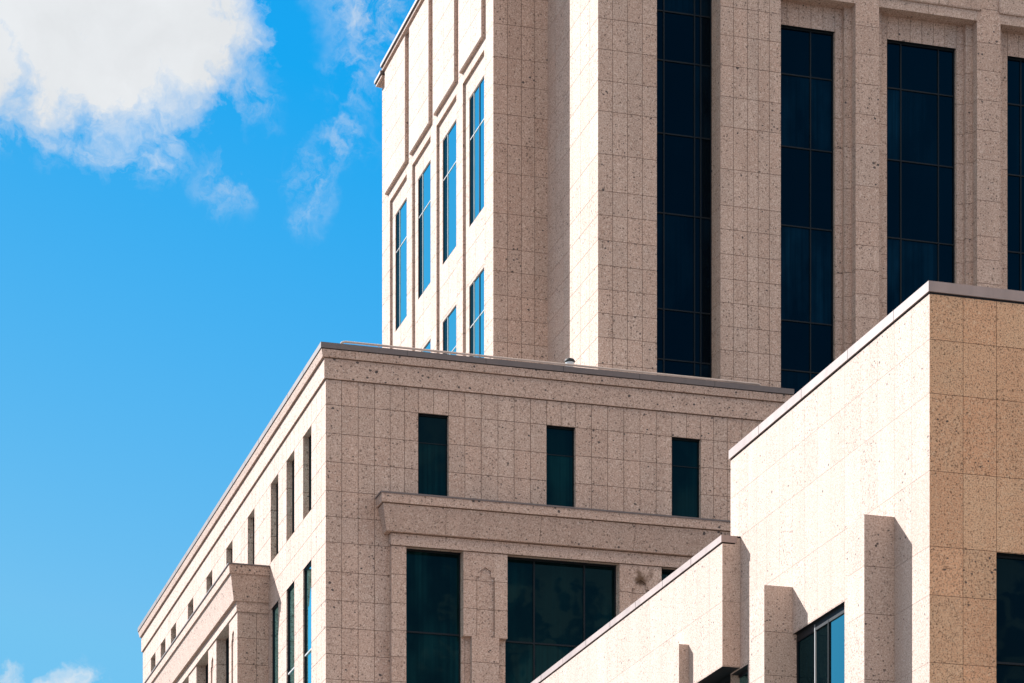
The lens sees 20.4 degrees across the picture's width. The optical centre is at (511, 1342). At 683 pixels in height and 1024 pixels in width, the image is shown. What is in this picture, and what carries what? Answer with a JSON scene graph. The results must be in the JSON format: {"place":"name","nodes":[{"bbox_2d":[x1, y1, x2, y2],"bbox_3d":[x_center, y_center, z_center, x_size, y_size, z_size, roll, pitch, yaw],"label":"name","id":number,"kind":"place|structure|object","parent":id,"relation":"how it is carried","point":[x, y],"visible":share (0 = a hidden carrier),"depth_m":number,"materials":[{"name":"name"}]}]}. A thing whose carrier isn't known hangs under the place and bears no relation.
{"place":"outdoors","nodes":[
{"label":"outdoors","id":0,"kind":"place"},
{"bbox_2d":[0,0,414,682],"label":"sky","id":1,"kind":"structure","parent":0,"point":[191,190],"materials":[{"name":"blue"}]},
{"bbox_2d":[374,0,1023,395],"bbox_3d":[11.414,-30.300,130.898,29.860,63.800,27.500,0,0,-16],"label":"office tower","id":2,"kind":"structure","parent":0,"point":[796,196],"depth_m":118.28,"materials":[{"name":"stone"}]},
{"bbox_2d":[396,198,406,330],"bbox_3d":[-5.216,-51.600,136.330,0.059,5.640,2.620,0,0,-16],"label":"window","id":3,"kind":"structure","parent":2,"relation":"in","point":[401,217],"depth_m":136.59,"materials":[{"name":"glass"}]},
{"bbox_2d":[418,161,430,298],"bbox_3d":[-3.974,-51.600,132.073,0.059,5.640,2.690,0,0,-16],"label":"window","id":4,"kind":"structure","parent":2,"relation":"in","point":[424,182],"depth_m":132.38,"materials":[{"name":"glass"}]},
{"bbox_2d":[421,339,430,352],"bbox_3d":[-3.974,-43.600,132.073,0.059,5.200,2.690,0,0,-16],"label":"window","id":5,"kind":"structure","parent":2,"relation":"in","point":[428,346],"depth_m":131.67,"materials":[{"name":"glass"}]},
{"bbox_2d":[443,121,455,263],"bbox_3d":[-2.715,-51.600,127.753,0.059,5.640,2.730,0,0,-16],"label":"window","id":6,"kind":"structure","parent":2,"relation":"in","point":[449,143],"depth_m":128.06,"materials":[{"name":"glass"}]},
{"bbox_2d":[443,306,455,354],"bbox_3d":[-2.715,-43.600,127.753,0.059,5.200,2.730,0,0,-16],"label":"window","id":7,"kind":"structure","parent":2,"relation":"in","point":[449,324],"depth_m":127.90,"materials":[{"name":"glass"}]},
{"bbox_2d":[470,77,483,225],"bbox_3d":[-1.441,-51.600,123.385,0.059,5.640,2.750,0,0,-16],"label":"window","id":8,"kind":"structure","parent":2,"relation":"in","point":[477,98],"depth_m":123.58,"materials":[{"name":"glass"}]},
{"bbox_2d":[470,268,483,357],"bbox_3d":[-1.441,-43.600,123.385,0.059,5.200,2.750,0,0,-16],"label":"window","id":9,"kind":"structure","parent":2,"relation":"in","point":[477,287],"depth_m":123.58,"materials":[{"name":"glass"}]},
{"bbox_2d":[657,0,711,380],"bbox_3d":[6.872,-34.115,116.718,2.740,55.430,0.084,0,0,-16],"label":"window","id":10,"kind":"structure","parent":2,"relation":"in","point":[684,27],"depth_m":116.80,"materials":[{"name":"black glass"}]},
{"bbox_2d":[781,26,832,395],"bbox_3d":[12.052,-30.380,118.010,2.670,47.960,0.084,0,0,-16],"label":"window","id":11,"kind":"structure","parent":2,"relation":"in","point":[806,55],"depth_m":118.06,"materials":[{"name":"black glass"}]},
{"bbox_2d":[887,41,954,314],"bbox_3d":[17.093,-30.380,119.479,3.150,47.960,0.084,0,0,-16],"label":"window","id":12,"kind":"structure","parent":2,"relation":"in","point":[920,79],"depth_m":119.48,"materials":[{"name":"black glass"}]},
{"bbox_2d":[1007,58,1023,290],"bbox_3d":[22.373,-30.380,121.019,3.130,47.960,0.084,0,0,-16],"label":"window","id":13,"kind":"structure","parent":2,"relation":"in","point":[1015,67],"depth_m":120.71,"materials":[{"name":"black glass"}]},
{"bbox_2d":[531,281,1023,682],"bbox_3d":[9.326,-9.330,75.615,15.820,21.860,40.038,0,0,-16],"label":"corner building","id":14,"kind":"structure","parent":0,"point":[877,503],"depth_m":56.16,"materials":[{"name":"stone"}]},
{"bbox_2d":[728,670,747,682],"bbox_3d":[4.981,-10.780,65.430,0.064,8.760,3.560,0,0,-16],"label":"window","id":15,"kind":"structure","parent":14,"relation":"in","point":[743,677],"depth_m":64.49,"materials":[{"name":"glass"}]},
{"bbox_2d":[797,604,844,682],"bbox_3d":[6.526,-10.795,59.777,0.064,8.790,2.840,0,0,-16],"label":"window","id":16,"kind":"structure","parent":14,"relation":"in","point":[820,646],"depth_m":59.74,"materials":[{"name":"glass"}]},
{"bbox_2d":[996,555,1023,682],"bbox_3d":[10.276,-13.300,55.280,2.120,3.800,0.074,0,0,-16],"label":"window","id":17,"kind":"structure","parent":14,"relation":"in","point":[1009,569],"depth_m":55.09,"materials":[{"name":"black glass"}]},
{"label":"ground","id":18,"kind":"structure","parent":0,"visible":0},
{"bbox_2d":[138,342,793,682],"bbox_3d":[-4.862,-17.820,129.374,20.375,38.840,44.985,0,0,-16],"label":"office block","id":19,"kind":"structure","parent":18,"relation":"on","point":[382,515],"depth_m":108.65,"materials":[{"name":"stone"}]},
{"bbox_2d":[206,664,207,682],"bbox_3d":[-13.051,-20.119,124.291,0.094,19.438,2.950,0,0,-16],"label":"window","id":20,"kind":"structure","parent":19,"relation":"in","point":[207,664],"depth_m":125.61,"materials":[{"name":"black glass"}]},
{"bbox_2d":[226,637,228,682],"bbox_3d":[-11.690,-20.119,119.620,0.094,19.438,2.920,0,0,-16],"label":"window","id":21,"kind":"structure","parent":19,"relation":"in","point":[227,640],"depth_m":120.95,"materials":[{"name":"black glass"}]},
{"bbox_2d":[253,517,253,563],"bbox_3d":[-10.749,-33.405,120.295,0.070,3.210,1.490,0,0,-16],"label":"window","id":22,"kind":"structure","parent":19,"relation":"in","point":[253,517],"depth_m":120.98,"materials":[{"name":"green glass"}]},
{"bbox_2d":[272,603,277,682],"bbox_3d":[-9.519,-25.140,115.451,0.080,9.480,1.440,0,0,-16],"label":"window","id":23,"kind":"structure","parent":19,"relation":"in","point":[275,610],"depth_m":115.78,"materials":[{"name":"glass"}]},
{"bbox_2d":[276,483,277,554],"bbox_3d":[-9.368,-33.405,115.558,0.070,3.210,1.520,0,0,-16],"label":"window","id":24,"kind":"structure","parent":19,"relation":"in","point":[277,483],"depth_m":116.23,"materials":[{"name":"black glass"}]},
{"bbox_2d":[288,583,293,682],"bbox_3d":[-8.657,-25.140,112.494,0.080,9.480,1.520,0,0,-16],"label":"window","id":25,"kind":"structure","parent":19,"relation":"in","point":[291,590],"depth_m":112.76,"materials":[{"name":"glass"}]},
{"bbox_2d":[292,460,293,533],"bbox_3d":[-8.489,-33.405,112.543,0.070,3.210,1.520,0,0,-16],"label":"window","id":26,"kind":"structure","parent":19,"relation":"in","point":[293,460],"depth_m":113.21,"materials":[{"name":"black glass"}]},
{"bbox_2d":[304,562,310,682],"bbox_3d":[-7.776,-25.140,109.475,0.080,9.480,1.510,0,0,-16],"label":"window","id":27,"kind":"structure","parent":19,"relation":"in","point":[307,572],"depth_m":109.88,"materials":[{"name":"glass"}]},
{"bbox_2d":[309,435,310,511],"bbox_3d":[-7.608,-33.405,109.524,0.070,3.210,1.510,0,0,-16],"label":"window","id":28,"kind":"structure","parent":19,"relation":"in","point":[310,435],"depth_m":110.15,"materials":[{"name":"black glass"}]},
{"bbox_2d":[418,415,446,495],"bbox_3d":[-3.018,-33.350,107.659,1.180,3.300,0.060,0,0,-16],"label":"window","id":29,"kind":"structure","parent":19,"relation":"in","point":[432,430],"depth_m":107.65,"materials":[{"name":"black glass"}]},
{"bbox_2d":[406,549,459,682],"bbox_3d":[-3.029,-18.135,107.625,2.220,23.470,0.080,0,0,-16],"label":"window","id":30,"kind":"structure","parent":19,"relation":"in","point":[432,578],"depth_m":107.65,"materials":[{"name":"black glass"}]},
{"bbox_2d":[341,341,760,385],"bbox_3d":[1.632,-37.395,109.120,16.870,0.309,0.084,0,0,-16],"label":"roof railing","id":31,"kind":"object","parent":19,"relation":"on","point":[537,361],"visible":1,"depth_m":109.02,"materials":[{"name":"metal"}]},
{"bbox_2d":[547,427,573,506],"bbox_3d":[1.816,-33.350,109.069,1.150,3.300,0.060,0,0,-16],"label":"window","id":32,"kind":"structure","parent":19,"relation":"in","point":[560,441],"depth_m":109.08,"materials":[{"name":"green glass"}]},
{"bbox_2d":[505,557,615,682],"bbox_3d":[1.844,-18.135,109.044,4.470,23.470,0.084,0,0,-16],"label":"window","id":33,"kind":"structure","parent":19,"relation":"in","point":[553,607],"depth_m":108.95,"materials":[{"name":"black glass"}]},
{"bbox_2d":[564,358,574,366],"bbox_3d":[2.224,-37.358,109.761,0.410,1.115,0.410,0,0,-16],"label":"roof vent","id":34,"kind":"object","parent":19,"relation":"on","point":[570,360],"visible":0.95,"depth_m":109.61,"materials":[{"name":"silver metal"}]},
{"bbox_2d":[662,570,673,580],"bbox_3d":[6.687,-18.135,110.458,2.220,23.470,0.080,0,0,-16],"label":"window","id":35,"kind":"structure","parent":19,"relation":"in","point":[665,573],"depth_m":110.23,"materials":[{"name":"black glass"}]},
{"bbox_2d":[672,438,698,517],"bbox_3d":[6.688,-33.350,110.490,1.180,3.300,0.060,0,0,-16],"label":"window","id":36,"kind":"structure","parent":19,"relation":"in","point":[685,453],"depth_m":110.50,"materials":[{"name":"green glass"}]}
]}

